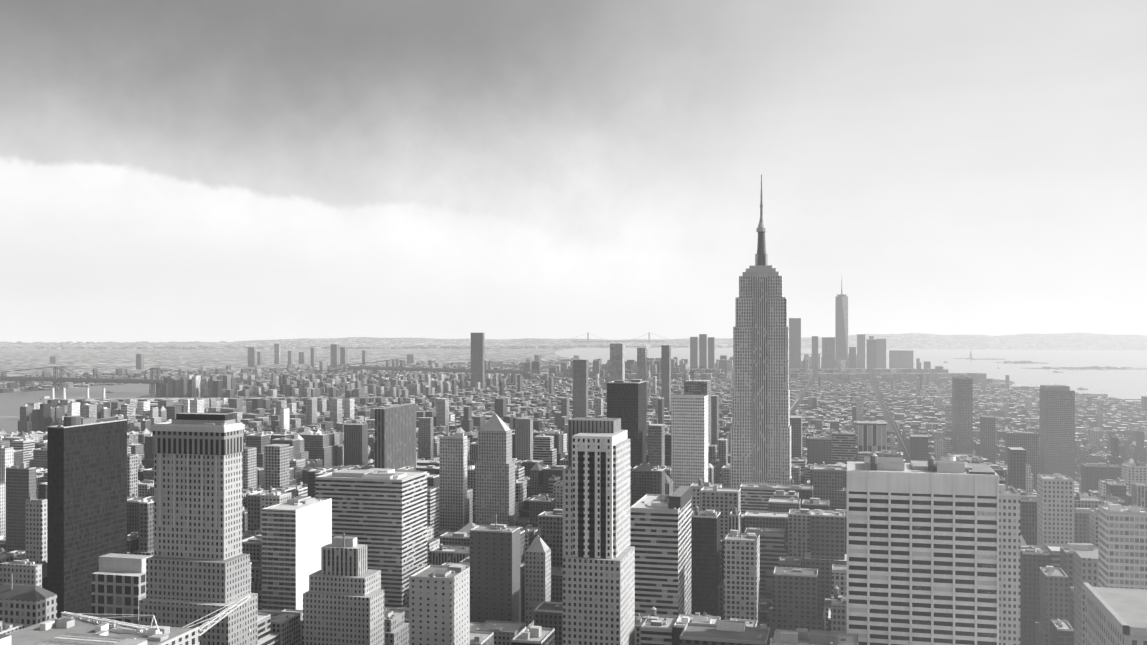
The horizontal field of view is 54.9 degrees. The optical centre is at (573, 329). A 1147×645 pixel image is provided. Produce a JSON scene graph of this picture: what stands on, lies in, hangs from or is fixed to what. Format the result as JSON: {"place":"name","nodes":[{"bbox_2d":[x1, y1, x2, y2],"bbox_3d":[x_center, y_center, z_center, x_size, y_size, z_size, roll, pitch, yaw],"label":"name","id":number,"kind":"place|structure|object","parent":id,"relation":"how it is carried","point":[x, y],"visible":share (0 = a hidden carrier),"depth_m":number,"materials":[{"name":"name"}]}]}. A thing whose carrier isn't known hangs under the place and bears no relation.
{"place":"outdoors","nodes":[
{"label":"outdoors","id":0,"kind":"place"},
{"bbox_2d":[0,367,707,432],"bbox_3d":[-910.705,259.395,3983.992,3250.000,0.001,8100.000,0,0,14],"label":"river","id":1,"kind":"structure","parent":0,"point":[11,403],"depth_m":4354.78,"materials":[{"name":"liquid"}]},
{"bbox_2d":[0,333,1146,397],"bbox_3d":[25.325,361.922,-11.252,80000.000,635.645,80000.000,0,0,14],"label":"hills","id":2,"kind":"structure","parent":0,"point":[32,356],"depth_m":14475.71,"materials":[{"name":"grey"}]},
{"bbox_2d":[42,387,104,405],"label":"power station","id":3,"kind":"object","parent":2,"relation":"on","point":[87,393],"visible":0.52,"depth_m":3179.65,"materials":[{"name":"grey concrete"}]},
{"bbox_2d":[0,366,328,393],"bbox_3d":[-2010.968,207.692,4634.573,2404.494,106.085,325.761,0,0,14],"label":"bridge","id":4,"kind":"structure","parent":2,"relation":"on","point":[61,379],"depth_m":4627.83,"materials":[{"name":"metal"}]},
{"bbox_2d":[297,359,572,379],"bbox_3d":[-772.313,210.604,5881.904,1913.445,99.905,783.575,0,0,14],"label":"bridge","id":5,"kind":"structure","parent":2,"relation":"on","point":[374,369],"depth_m":5861.79,"materials":[{"name":"metal"}]},
{"bbox_2d":[450,359,591,369],"bbox_3d":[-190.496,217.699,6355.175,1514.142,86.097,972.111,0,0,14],"label":"bridge","id":6,"kind":"structure","parent":2,"relation":"on","point":[514,364],"depth_m":6514.43,"materials":[{"name":"concrete"}]},
{"bbox_2d":[0,175,1146,644],"bbox_3d":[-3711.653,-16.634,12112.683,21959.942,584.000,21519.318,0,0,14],"label":"city","id":7,"kind":"object","parent":2,"relation":"on","point":[664,499],"visible":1,"depth_m":901.63},
{"bbox_2d":[61,611,161,634],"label":"crane","id":8,"kind":"object","parent":7,"relation":"on","point":[79,616],"visible":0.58,"depth_m":556.33,"materials":[{"name":"metal"}]},
{"bbox_2d":[182,593,250,635],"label":"crane","id":9,"kind":"object","parent":7,"relation":"on","point":[211,622],"visible":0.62,"depth_m":572.06,"materials":[{"name":"metal"}]},
{"bbox_2d":[689,366,703,390],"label":"derrick","id":10,"kind":"object","parent":7,"relation":"on","point":[693,377],"visible":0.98,"depth_m":1705.30,"materials":[{"name":"metal"}]},
{"bbox_2d":[0,0,1146,342],"label":"sky","id":11,"kind":"structure","parent":0,"point":[171,170],"materials":[{"name":"grey"}]},
{"bbox_2d":[140,368,1080,489],"bbox_3d":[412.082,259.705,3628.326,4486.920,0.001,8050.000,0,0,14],"label":"roads","id":12,"kind":"structure","parent":0,"point":[890,424],"depth_m":3550.89,"materials":[{"name":"grey asphalt"}]},
{"bbox_2d":[801,353,887,354],"bbox_3d":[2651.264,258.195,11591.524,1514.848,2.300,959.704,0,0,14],"label":"island","id":13,"kind":"structure","parent":0,"point":[821,353],"depth_m":11920.74,"materials":[{"name":"grey"}]},
{"bbox_2d":[588,398,1105,491],"bbox_3d":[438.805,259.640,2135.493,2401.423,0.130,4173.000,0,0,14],"label":"pavements","id":14,"kind":"structure","parent":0,"point":[1076,486],"depth_m":2335.55,"materials":[{"name":"concrete"}]},
{"bbox_2d":[555,348,1146,369],"bbox_3d":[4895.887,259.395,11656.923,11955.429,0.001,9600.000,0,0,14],"label":"bay","id":15,"kind":"object","parent":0,"point":[1090,358],"visible":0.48,"depth_m":10684.66,"materials":[{"name":"grey liquid"}]},
{"bbox_2d":[0,356,1140,417],"bbox_3d":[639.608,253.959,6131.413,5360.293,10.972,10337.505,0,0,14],"label":"piers and boats","id":16,"kind":"object","parent":15,"relation":"on","point":[999,381],"visible":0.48,"depth_m":4783.22,"materials":[{"name":"grey"}]},
{"bbox_2d":[567,332,669,342],"bbox_3d":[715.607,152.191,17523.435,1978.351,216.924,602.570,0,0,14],"label":"suspension bridge","id":17,"kind":"structure","parent":15,"relation":"on","point":[648,333],"depth_m":17509.47,"materials":[{"name":"metal"}]},
{"bbox_2d":[953,358,1007,359],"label":"island","id":18,"kind":"structure","parent":0,"point":[984,358],"depth_m":9853.38,"materials":[{"name":"grey"}]},
{"bbox_2d":[865,368,1146,403],"bbox_3d":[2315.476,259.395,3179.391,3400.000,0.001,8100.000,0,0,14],"label":"hudson river","id":19,"kind":"structure","parent":0,"point":[1127,384],"depth_m":5753.03,"materials":[{"name":"grey liquid"}]},
{"bbox_2d":[991,362,1048,363],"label":"island","id":20,"kind":"structure","parent":0,"point":[1024,363],"depth_m":8397.11,"materials":[{"name":"grey"}]},
{"bbox_2d":[1021,367,1146,369],"bbox_3d":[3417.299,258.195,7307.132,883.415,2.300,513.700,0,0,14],"label":"island","id":21,"kind":"structure","parent":0,"point":[1088,369],"depth_m":7161.21,"materials":[{"name":"grey"}]},
{"bbox_2d":[968,358,1130,368],"bbox_3d":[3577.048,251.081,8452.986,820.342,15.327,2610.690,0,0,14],"label":"island buildings","id":22,"kind":"structure","parent":21,"relation":"on","point":[1098,367],"depth_m":7278.09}
]}

